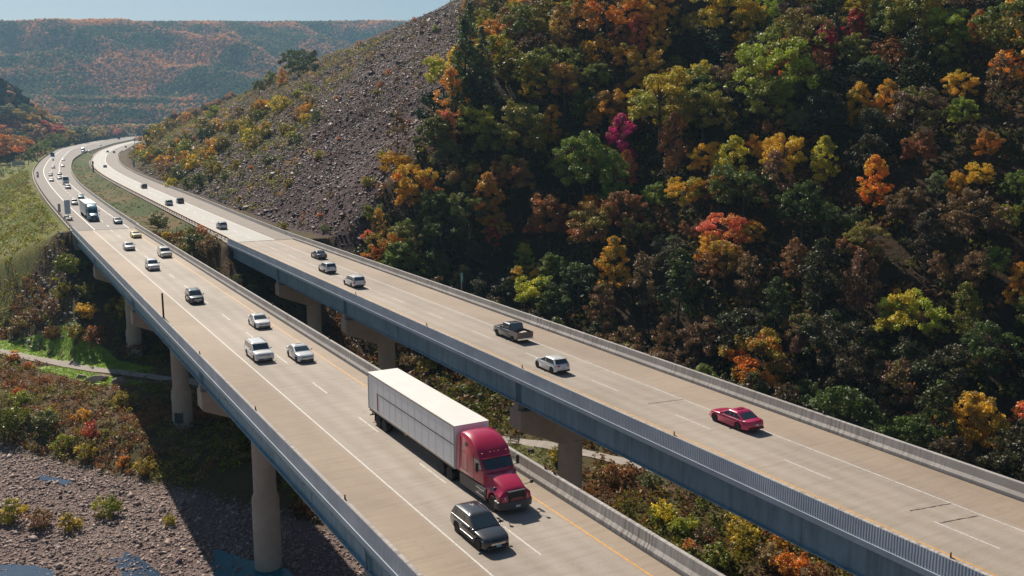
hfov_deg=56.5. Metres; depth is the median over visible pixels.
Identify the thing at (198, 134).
shrub
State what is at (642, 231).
deciduous tree
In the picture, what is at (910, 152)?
deciduous tree
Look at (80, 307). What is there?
shrub
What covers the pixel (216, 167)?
shrub
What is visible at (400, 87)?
scree brush
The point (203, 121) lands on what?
shrub
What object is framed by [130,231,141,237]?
sports car
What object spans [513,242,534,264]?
deciduous tree
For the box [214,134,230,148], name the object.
shrub
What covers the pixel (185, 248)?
shrub
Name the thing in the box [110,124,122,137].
deciduous tree
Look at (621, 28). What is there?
deciduous tree
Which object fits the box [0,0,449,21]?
sky
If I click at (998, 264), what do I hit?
deciduous tree
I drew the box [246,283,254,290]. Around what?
shrub
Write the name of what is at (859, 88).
deciduous tree
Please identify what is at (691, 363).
deciduous tree
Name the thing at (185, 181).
shrub
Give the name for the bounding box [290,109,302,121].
shrub
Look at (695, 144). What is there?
undergrowth
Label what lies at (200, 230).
shrub
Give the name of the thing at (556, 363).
hatchback
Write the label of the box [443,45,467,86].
deciduous tree
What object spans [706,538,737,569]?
shrub
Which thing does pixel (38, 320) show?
shrub
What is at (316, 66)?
deciduous tree
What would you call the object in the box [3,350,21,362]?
shrub
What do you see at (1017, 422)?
deciduous tree
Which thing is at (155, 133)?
shrub
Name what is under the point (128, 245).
sedan
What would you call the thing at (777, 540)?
shrub
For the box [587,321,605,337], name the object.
deciduous tree
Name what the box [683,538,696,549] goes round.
shrub
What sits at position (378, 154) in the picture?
shrub
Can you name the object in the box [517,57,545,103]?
deciduous tree
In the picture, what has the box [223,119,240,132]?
shrub
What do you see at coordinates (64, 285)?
shrub
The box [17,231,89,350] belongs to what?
riprap stones
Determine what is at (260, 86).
deciduous tree
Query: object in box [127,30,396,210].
slope brush
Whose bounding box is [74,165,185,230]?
median grass
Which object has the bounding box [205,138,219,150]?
shrub
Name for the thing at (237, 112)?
shrub
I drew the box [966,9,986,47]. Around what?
deciduous tree
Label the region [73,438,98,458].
shrub
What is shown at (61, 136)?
deciduous tree
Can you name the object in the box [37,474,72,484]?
water
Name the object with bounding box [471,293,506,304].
deciduous tree
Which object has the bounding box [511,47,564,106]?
deciduous tree
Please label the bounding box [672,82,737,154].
deciduous tree
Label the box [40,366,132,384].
lawn
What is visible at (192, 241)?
shrub
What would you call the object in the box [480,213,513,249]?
deciduous tree
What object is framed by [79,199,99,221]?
semi truck
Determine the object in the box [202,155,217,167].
shrub
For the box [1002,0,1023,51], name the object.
deciduous tree
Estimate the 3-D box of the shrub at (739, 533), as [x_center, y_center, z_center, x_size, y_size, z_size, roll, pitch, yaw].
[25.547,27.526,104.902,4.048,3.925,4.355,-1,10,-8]
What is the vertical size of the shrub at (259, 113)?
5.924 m
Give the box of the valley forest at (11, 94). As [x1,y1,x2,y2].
[0,76,236,161]
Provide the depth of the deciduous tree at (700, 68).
204.23 m
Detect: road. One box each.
[33,136,142,230]
[89,141,292,241]
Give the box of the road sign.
[12,161,24,165]
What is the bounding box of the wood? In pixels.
[379,0,941,227]
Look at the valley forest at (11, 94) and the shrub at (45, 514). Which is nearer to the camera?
the shrub at (45, 514)
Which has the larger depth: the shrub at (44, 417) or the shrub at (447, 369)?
the shrub at (447, 369)
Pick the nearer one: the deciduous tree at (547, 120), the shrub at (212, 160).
the deciduous tree at (547, 120)
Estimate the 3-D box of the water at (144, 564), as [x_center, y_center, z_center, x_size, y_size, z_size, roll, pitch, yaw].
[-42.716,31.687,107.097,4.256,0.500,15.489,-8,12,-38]
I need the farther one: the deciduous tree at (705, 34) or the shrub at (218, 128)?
the shrub at (218, 128)
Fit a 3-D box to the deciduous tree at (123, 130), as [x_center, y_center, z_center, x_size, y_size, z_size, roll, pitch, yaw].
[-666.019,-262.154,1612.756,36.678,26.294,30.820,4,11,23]
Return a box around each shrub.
[0,401,31,431]
[0,497,26,524]
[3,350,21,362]
[5,316,24,333]
[6,389,32,406]
[12,386,26,395]
[20,506,53,529]
[21,361,33,368]
[21,504,29,511]
[25,307,43,327]
[30,409,62,431]
[40,297,64,317]
[41,324,60,340]
[41,405,58,423]
[48,433,77,452]
[50,279,75,299]
[52,252,80,273]
[56,510,84,532]
[61,323,83,338]
[67,256,90,273]
[71,408,92,421]
[73,302,100,319]
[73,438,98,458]
[74,282,97,298]
[80,419,99,437]
[81,325,108,346]
[90,495,122,519]
[97,280,118,295]
[103,297,125,320]
[113,321,142,343]
[113,389,139,406]
[115,456,130,468]
[121,341,147,356]
[132,143,145,153]
[132,144,146,157]
[133,456,155,473]
[134,148,150,162]
[140,135,156,148]
[142,152,154,162]
[145,144,161,157]
[146,123,166,138]
[147,211,168,227]
[151,148,166,158]
[152,155,171,166]
[153,160,170,176]
[157,142,168,148]
[160,162,176,174]
[160,231,171,238]
[161,118,181,131]
[161,174,173,181]
[162,513,177,525]
[163,147,178,158]
[164,139,176,149]
[164,178,178,186]
[168,164,189,179]
[173,138,181,145]
[174,150,189,163]
[174,243,189,252]
[175,139,194,155]
[177,111,195,123]
[177,131,194,144]
[179,158,187,169]
[179,176,193,188]
[181,232,205,251]
[182,154,200,169]
[187,147,197,157]
[189,108,203,117]
[191,170,212,186]
[192,117,208,127]
[195,129,207,139]
[195,225,208,233]
[195,233,218,254]
[198,122,217,136]
[198,138,213,150]
[198,145,213,157]
[199,146,218,160]
[201,161,222,175]
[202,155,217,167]
[205,104,220,117]
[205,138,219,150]
[211,118,226,131]
[212,138,230,149]
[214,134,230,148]
[218,170,229,179]
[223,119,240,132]
[227,158,240,171]
[230,105,244,119]
[231,274,242,283]
[235,115,253,131]
[238,124,259,138]
[238,128,255,142]
[243,139,255,150]
[244,110,254,120]
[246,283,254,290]
[247,101,256,110]
[251,109,267,120]
[251,136,262,146]
[252,99,270,109]
[253,121,273,136]
[260,153,274,164]
[265,94,292,113]
[276,222,287,229]
[278,122,294,133]
[282,178,293,186]
[283,131,296,142]
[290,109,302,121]
[291,107,303,114]
[292,133,302,142]
[293,89,305,98]
[297,113,309,123]
[299,95,315,105]
[300,101,313,111]
[303,82,315,91]
[308,109,321,121]
[313,149,324,159]
[319,223,328,231]
[360,229,374,239]
[361,176,376,186]
[364,243,376,252]
[376,148,390,158]
[399,353,422,370]
[416,356,438,376]
[431,25,438,30]
[439,377,448,385]
[444,366,456,376]
[546,445,557,463]
[596,461,635,488]
[638,471,669,493]
[650,497,680,526]
[666,513,699,538]
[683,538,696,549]
[694,523,724,546]
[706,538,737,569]
[724,511,759,535]
[726,520,761,554]
[754,541,785,568]
[765,534,791,550]
[768,549,810,575]
[805,560,831,575]
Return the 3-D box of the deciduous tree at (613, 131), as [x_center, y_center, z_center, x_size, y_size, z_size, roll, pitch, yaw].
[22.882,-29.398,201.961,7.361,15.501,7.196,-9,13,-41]
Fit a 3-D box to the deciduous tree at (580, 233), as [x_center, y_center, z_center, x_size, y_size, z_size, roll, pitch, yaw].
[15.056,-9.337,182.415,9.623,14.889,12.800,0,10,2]
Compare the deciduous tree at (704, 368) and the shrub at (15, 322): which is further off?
the shrub at (15, 322)
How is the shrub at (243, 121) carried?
on the ground at (236, 480)
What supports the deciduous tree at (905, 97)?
on the ground at (236, 480)
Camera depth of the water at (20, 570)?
106.15 m
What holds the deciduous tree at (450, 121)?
on the ground at (236, 480)
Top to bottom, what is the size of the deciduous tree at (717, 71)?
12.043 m
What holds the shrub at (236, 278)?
on the ground at (236, 480)
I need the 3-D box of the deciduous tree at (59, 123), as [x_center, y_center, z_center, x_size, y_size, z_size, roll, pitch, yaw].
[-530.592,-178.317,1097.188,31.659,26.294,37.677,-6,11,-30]
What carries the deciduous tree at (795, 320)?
on the ground at (236, 480)
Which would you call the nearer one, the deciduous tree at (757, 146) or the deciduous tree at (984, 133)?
the deciduous tree at (984, 133)
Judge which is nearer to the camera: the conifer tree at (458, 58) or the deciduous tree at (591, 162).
the deciduous tree at (591, 162)
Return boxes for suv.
[70,199,78,204]
[145,257,159,270]
[157,246,171,257]
[164,199,172,205]
[176,197,183,202]
[185,287,203,303]
[216,221,226,228]
[244,337,273,361]
[318,262,336,272]
[343,274,365,287]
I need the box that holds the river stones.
[0,437,363,575]
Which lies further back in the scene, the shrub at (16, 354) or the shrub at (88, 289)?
the shrub at (88, 289)
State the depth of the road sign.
692.03 m
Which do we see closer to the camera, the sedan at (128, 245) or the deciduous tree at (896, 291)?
the deciduous tree at (896, 291)
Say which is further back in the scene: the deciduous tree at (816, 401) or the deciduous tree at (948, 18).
the deciduous tree at (948, 18)
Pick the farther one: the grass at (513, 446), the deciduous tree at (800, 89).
the deciduous tree at (800, 89)
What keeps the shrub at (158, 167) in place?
on the ground at (236, 480)
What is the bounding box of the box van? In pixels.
[62,176,68,184]
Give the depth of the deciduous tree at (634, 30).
224.90 m
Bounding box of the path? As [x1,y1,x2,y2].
[0,349,652,472]
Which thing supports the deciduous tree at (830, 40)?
on the ground at (236, 480)
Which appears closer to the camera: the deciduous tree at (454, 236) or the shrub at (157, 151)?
the deciduous tree at (454, 236)
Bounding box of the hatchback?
[534,354,569,373]
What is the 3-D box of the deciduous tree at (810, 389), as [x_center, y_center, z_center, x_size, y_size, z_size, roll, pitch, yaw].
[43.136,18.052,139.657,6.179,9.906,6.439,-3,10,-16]
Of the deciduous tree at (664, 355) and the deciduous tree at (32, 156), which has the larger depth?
the deciduous tree at (32, 156)
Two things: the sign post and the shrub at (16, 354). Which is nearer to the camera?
the sign post
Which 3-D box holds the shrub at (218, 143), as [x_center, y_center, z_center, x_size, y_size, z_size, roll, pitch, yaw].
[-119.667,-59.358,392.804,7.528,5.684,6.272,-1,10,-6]
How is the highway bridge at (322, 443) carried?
on the ground at (236, 480)
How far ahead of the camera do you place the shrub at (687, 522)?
107.75 m
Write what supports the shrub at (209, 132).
on the ground at (236, 480)
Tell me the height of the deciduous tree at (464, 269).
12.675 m
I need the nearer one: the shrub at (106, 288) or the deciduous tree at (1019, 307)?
the deciduous tree at (1019, 307)
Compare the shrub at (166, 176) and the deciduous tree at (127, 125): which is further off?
the deciduous tree at (127, 125)
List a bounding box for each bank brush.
[0,263,250,489]
[151,226,853,575]
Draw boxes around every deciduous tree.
[0,104,17,119]
[0,115,18,125]
[0,121,21,129]
[0,125,15,134]
[0,129,14,140]
[0,134,25,163]
[5,109,30,121]
[7,135,34,157]
[10,128,26,135]
[11,123,32,133]
[14,104,38,114]
[17,113,40,124]
[17,123,43,135]
[17,150,38,165]
[24,122,45,133]
[27,128,48,143]
[27,143,47,155]
[34,107,51,117]
[35,120,55,129]
[38,140,53,150]
[39,115,65,126]
[40,122,63,131]
[44,133,62,149]
[47,125,75,137]
[51,133,66,147]
[62,129,79,145]
[71,126,92,143]
[79,129,105,141]
[89,126,105,140]
[91,125,109,139]
[101,125,113,139]
[105,125,121,138]
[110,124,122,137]
[117,124,133,136]
[121,126,128,133]
[252,80,264,89]
[262,78,270,85]
[265,71,277,81]
[275,67,288,85]
[277,49,300,68]
[286,58,310,74]
[295,48,317,67]
[309,63,321,71]
[360,226,407,257]
[361,204,384,231]
[370,208,385,237]
[379,237,427,275]
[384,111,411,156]
[387,218,433,253]
[390,164,443,213]
[394,186,422,218]
[412,115,460,166]
[414,189,460,239]
[414,246,455,283]
[419,215,471,259]
[422,54,457,96]
[430,140,463,176]
[430,275,442,282]
[433,66,470,139]
[435,107,457,151]
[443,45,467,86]
[444,162,482,206]
[445,192,495,239]
[447,264,477,294]
[451,35,477,76]
[454,103,498,153]
[469,271,514,298]
[470,123,522,165]
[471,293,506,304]
[472,171,505,232]
[474,16,511,45]
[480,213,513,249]
[484,218,501,248]
[489,100,552,181]
[489,154,536,210]
[493,6,515,47]
[500,4,550,50]
[503,110,521,142]
[510,262,541,281]
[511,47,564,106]
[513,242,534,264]
[513,274,556,311]
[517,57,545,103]
[522,192,572,251]
[527,310,541,317]
[534,282,574,315]
[537,252,570,283]
[540,44,587,84]
[540,60,585,116]
[540,104,562,148]
[545,2,573,50]
[546,143,582,193]
[547,129,616,205]
[550,316,564,325]
[555,0,578,29]
[555,261,600,308]
[565,200,615,266]
[569,0,644,58]
[574,143,608,191]
[580,60,613,92]
[582,282,618,333]
[583,89,628,144]
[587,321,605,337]
[593,235,631,295]
[593,325,645,351]
[597,149,633,203]
[599,190,648,246]
[602,113,637,166]
[606,21,630,46]
[607,83,631,126]
[611,42,640,78]
[615,149,637,185]
[620,217,656,254]
[622,342,633,348]
[623,49,675,101]
[624,344,675,361]
[626,14,648,52]
[626,65,700,160]
[626,250,657,321]
[628,0,678,45]
[639,181,666,216]
[644,9,672,59]
[650,234,680,262]
[650,315,675,359]
[652,237,702,289]
[655,247,703,325]
[657,111,688,177]
[662,76,704,115]
[664,176,704,220]
[665,11,705,58]
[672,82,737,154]
[673,315,729,363]
[674,25,731,71]
[674,357,700,369]
[676,71,725,131]
[678,219,704,251]
[684,59,727,103]
[686,141,724,191]
[691,0,761,44]
[692,232,727,269]
[695,307,770,379]
[695,363,720,377]
[696,212,748,247]
[696,240,750,293]
[698,174,737,212]
[708,63,745,113]
[708,163,780,223]
[713,135,749,207]
[715,376,747,387]
[717,326,792,389]
[722,77,756,123]
[723,31,820,125]
[733,29,794,77]
[733,219,766,254]
[733,251,762,311]
[737,1,769,31]
[737,68,780,90]
[738,370,770,395]
[741,76,796,139]
[745,132,786,158]
[751,0,805,17]
[752,149,794,223]
[754,37,808,75]
[756,276,793,344]
[758,135,807,192]
[760,118,786,137]
[765,7,838,73]
[772,0,803,27]
[773,382,801,403]
[774,179,832,243]
[775,310,824,369]
[778,385,838,415]
[780,237,807,284]
[781,69,832,114]
[793,379,824,413]
[795,4,819,45]
[796,237,844,315]
[796,308,880,376]
[798,89,850,153]
[800,0,840,24]
[802,12,841,58]
[804,49,831,90]
[810,135,840,190]
[812,19,842,70]
[812,385,886,434]
[816,342,893,423]
[818,202,865,250]
[822,72,872,117]
[836,219,892,277]
[836,248,882,321]
[837,32,872,77]
[838,0,878,34]
[840,7,868,48]
[844,81,876,133]
[844,133,895,167]
[845,107,895,153]
[847,54,897,101]
[855,154,894,215]
[858,410,895,432]
[869,0,921,50]
[872,288,950,358]
[873,78,900,135]
[877,357,920,425]
[879,0,948,63]
[879,300,920,342]
[882,186,930,237]
[883,413,932,450]
[885,85,951,140]
[886,288,904,331]
[890,335,974,421]
[898,26,935,84]
[900,130,938,175]
[905,208,946,274]
[908,379,962,457]
[918,6,972,56]
[918,21,951,53]
[918,381,960,439]
[922,435,977,465]
[924,170,950,203]
[927,38,966,75]
[927,249,987,309]
[931,187,1014,254]
[934,390,1016,465]
[940,69,980,107]
[941,97,980,134]
[943,170,967,197]
[946,0,972,26]
[949,281,983,345]
[958,320,1023,394]
[964,162,995,197]
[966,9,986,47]
[969,0,1023,79]
[971,128,1006,165]
[975,424,1023,481]
[980,245,1012,289]
[981,0,1004,14]
[983,0,1011,17]
[983,51,1019,118]
[987,49,1023,100]
[990,417,1023,479]
[996,169,1023,205]
[999,204,1023,240]
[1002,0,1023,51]
[1002,261,1023,311]
[1006,401,1023,426]
[1013,296,1023,327]
[1017,367,1023,380]
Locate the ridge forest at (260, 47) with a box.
[0,18,410,115]
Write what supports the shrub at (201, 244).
on the ground at (236, 480)
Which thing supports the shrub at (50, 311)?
on the ground at (236, 480)
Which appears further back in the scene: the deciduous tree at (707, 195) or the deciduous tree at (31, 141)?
the deciduous tree at (31, 141)
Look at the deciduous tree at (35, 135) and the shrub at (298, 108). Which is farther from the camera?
the deciduous tree at (35, 135)
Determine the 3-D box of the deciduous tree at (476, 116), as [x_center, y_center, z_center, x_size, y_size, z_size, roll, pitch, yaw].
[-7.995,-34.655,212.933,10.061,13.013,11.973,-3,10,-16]
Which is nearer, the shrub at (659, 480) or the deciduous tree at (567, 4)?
the shrub at (659, 480)
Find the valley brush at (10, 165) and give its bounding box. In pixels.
[0,87,253,175]
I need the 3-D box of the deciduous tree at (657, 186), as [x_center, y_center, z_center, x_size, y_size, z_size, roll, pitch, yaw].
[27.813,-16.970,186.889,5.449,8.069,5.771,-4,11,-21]
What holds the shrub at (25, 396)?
on the ground at (236, 480)
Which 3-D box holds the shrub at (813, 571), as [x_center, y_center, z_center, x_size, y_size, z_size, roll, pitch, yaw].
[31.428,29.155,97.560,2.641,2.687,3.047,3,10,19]
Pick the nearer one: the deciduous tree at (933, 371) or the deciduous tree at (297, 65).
the deciduous tree at (933, 371)
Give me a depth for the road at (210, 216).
286.31 m
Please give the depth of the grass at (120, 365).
186.88 m
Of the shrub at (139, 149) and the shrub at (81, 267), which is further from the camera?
the shrub at (139, 149)
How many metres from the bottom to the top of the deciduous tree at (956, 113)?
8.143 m
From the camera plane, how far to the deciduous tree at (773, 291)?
150.65 m
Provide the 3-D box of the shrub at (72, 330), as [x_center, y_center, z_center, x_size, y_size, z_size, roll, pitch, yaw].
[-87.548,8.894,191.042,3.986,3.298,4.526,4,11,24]
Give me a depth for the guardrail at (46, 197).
304.89 m
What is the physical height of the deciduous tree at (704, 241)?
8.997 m
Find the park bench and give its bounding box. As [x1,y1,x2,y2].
[508,436,519,443]
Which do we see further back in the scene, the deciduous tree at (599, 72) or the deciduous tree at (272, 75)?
the deciduous tree at (272, 75)
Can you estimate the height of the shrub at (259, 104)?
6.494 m
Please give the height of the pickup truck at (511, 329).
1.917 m
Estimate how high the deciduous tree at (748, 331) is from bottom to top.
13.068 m
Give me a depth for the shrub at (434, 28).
356.70 m
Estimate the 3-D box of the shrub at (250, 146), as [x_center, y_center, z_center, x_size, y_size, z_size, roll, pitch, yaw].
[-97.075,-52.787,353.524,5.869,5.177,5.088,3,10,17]
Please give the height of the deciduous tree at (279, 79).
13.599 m
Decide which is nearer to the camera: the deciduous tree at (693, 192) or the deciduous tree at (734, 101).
the deciduous tree at (693, 192)
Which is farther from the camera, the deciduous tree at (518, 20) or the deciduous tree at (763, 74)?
the deciduous tree at (518, 20)
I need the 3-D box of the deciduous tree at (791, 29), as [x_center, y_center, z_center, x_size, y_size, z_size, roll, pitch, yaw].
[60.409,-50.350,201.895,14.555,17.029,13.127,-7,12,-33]
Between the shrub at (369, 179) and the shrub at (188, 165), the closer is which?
the shrub at (369, 179)
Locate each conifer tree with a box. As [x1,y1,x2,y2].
[439,18,487,101]
[444,49,471,122]
[458,0,485,68]
[467,26,502,108]
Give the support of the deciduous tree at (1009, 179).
on the ground at (236, 480)
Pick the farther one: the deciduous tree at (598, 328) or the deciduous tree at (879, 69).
the deciduous tree at (879, 69)
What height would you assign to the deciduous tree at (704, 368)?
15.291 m
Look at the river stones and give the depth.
117.06 m
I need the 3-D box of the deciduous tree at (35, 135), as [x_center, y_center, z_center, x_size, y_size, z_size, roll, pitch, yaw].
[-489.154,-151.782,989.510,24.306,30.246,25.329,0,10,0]
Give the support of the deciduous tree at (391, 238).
on the ground at (236, 480)
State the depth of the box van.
377.99 m
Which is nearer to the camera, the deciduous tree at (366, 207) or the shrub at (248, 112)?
the deciduous tree at (366, 207)
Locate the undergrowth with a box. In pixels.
[371,0,1023,480]
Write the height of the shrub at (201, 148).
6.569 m
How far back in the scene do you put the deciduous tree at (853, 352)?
135.84 m
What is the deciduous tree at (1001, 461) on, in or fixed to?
on the ground at (236, 480)
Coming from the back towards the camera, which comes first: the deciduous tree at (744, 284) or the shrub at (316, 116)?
the shrub at (316, 116)
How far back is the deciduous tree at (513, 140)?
212.34 m
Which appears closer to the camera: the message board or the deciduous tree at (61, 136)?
the message board
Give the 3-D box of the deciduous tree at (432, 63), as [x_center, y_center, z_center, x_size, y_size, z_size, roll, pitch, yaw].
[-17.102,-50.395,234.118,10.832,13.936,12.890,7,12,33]
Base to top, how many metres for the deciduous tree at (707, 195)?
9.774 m
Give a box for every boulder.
[76,374,85,378]
[84,375,108,382]
[111,377,127,385]
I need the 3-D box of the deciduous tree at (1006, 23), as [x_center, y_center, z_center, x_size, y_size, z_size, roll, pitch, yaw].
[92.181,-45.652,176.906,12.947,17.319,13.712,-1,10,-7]
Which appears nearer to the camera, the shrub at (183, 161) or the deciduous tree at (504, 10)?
the deciduous tree at (504, 10)
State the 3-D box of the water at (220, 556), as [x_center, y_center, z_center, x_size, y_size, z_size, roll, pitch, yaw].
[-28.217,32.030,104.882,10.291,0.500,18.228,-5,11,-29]
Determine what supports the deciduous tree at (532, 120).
on the ground at (236, 480)
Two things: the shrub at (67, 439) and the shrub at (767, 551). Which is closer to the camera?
the shrub at (767, 551)
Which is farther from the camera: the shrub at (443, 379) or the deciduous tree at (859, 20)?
the deciduous tree at (859, 20)
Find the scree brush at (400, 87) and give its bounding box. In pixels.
[138,0,461,258]
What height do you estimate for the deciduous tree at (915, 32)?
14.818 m
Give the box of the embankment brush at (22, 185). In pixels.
[0,170,67,327]
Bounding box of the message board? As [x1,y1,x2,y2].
[64,200,72,218]
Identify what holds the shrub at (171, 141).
on the ground at (236, 480)
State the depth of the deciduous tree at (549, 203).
190.79 m
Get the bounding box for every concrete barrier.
[32,149,69,229]
[71,151,139,225]
[117,150,292,236]
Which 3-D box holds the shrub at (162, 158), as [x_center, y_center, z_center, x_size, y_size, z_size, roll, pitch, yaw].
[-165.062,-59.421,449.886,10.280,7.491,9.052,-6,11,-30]
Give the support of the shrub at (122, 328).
on the ground at (236, 480)
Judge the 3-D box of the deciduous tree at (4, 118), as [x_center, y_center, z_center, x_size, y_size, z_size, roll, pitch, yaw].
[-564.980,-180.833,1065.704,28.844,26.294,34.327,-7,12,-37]
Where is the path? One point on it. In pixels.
(526, 442)
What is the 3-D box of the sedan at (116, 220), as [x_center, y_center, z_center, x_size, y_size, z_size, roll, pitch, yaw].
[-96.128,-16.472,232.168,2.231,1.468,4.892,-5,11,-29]
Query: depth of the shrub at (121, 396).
157.87 m
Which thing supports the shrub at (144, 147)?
on the ground at (236, 480)
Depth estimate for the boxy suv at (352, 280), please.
141.38 m
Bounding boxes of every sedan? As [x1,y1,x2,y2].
[113,217,122,223]
[123,242,134,250]
[247,312,270,328]
[286,343,313,362]
[311,250,326,258]
[709,407,763,430]
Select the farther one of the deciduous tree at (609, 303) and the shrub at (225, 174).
the shrub at (225, 174)
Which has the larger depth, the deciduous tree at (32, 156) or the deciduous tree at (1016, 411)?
the deciduous tree at (32, 156)
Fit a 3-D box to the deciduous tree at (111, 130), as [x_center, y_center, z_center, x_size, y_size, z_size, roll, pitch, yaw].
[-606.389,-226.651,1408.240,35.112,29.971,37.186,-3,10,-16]
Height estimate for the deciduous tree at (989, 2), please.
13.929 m
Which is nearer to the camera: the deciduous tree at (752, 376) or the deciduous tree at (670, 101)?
the deciduous tree at (752, 376)
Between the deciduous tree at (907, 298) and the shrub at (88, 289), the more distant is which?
the shrub at (88, 289)
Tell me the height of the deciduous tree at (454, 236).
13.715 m
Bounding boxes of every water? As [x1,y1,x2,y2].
[0,564,54,575]
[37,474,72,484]
[95,549,159,575]
[212,549,292,575]
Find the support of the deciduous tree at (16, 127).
on the ground at (236, 480)
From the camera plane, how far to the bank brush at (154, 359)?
151.78 m
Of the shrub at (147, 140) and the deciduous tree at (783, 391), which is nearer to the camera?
the deciduous tree at (783, 391)
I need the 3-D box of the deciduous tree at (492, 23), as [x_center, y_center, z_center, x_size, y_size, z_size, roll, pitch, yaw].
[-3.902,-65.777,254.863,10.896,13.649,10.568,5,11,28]
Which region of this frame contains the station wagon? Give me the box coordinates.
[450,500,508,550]
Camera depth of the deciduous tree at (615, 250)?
171.24 m
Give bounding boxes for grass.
[0,324,156,385]
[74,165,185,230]
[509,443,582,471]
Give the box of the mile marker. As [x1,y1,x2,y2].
[460,273,462,290]
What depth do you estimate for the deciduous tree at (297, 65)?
517.89 m
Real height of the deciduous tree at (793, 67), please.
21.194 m
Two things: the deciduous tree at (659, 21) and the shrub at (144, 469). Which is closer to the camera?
the shrub at (144, 469)
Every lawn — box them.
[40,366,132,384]
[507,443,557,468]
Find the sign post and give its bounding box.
[161,293,164,317]
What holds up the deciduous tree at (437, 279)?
on the ground at (236, 480)
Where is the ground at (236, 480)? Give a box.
[0,0,1023,575]
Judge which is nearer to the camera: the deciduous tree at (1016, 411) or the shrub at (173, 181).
the deciduous tree at (1016, 411)
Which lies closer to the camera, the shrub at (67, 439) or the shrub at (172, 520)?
the shrub at (172, 520)
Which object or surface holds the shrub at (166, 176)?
on the ground at (236, 480)
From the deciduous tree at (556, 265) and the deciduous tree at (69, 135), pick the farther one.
the deciduous tree at (69, 135)
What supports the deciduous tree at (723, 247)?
on the ground at (236, 480)
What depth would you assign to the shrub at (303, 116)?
342.42 m
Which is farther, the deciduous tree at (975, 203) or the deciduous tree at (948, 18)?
the deciduous tree at (948, 18)
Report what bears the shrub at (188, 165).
on the ground at (236, 480)
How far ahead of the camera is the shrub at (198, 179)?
339.52 m
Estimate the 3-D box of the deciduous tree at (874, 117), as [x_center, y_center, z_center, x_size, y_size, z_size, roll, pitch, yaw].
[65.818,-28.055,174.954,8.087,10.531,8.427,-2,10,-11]
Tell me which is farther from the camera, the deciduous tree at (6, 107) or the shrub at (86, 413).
the deciduous tree at (6, 107)
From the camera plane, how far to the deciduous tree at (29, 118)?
1079.11 m
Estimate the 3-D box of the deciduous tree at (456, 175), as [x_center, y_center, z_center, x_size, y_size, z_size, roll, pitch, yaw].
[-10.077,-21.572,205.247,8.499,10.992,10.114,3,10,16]
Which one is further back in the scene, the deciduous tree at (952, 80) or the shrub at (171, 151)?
the shrub at (171, 151)
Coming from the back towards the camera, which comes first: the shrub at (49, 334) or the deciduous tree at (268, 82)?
the deciduous tree at (268, 82)
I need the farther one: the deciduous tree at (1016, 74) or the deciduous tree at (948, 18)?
the deciduous tree at (948, 18)
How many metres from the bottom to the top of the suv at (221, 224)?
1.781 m
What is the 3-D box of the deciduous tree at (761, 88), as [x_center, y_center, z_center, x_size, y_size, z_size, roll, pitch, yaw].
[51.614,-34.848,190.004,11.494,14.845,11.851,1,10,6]
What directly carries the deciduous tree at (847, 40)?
on the ground at (236, 480)
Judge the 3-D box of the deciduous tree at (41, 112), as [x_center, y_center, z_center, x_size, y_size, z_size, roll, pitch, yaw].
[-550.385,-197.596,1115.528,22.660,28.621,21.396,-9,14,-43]
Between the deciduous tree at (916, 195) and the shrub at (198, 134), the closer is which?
the deciduous tree at (916, 195)
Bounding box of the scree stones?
[136,0,462,259]
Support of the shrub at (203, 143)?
on the ground at (236, 480)
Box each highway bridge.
[70,223,724,575]
[222,234,1023,575]
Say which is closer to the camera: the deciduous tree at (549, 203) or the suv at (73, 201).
the deciduous tree at (549, 203)
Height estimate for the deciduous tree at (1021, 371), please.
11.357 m
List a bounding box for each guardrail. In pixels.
[33,148,71,227]
[90,156,227,237]
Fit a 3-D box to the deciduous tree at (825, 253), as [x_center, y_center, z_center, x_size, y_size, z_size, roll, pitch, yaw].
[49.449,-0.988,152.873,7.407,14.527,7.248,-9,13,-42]
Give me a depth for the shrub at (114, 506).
120.85 m
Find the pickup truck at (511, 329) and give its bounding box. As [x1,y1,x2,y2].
[493,320,533,341]
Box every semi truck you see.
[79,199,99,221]
[367,368,532,510]
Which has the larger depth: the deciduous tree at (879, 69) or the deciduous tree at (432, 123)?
the deciduous tree at (432, 123)
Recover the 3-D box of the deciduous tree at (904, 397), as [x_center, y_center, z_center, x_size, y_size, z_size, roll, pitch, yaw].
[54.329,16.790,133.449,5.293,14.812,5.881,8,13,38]
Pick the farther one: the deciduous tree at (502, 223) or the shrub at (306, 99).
the shrub at (306, 99)
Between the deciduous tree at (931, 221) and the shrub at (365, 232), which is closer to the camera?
the deciduous tree at (931, 221)
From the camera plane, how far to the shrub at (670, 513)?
111.17 m
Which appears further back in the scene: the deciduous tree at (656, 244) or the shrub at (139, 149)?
the shrub at (139, 149)
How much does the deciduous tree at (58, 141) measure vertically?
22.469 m
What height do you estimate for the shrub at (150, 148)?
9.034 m
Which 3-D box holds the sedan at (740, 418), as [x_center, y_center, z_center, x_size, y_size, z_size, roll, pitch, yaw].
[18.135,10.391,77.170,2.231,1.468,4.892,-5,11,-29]

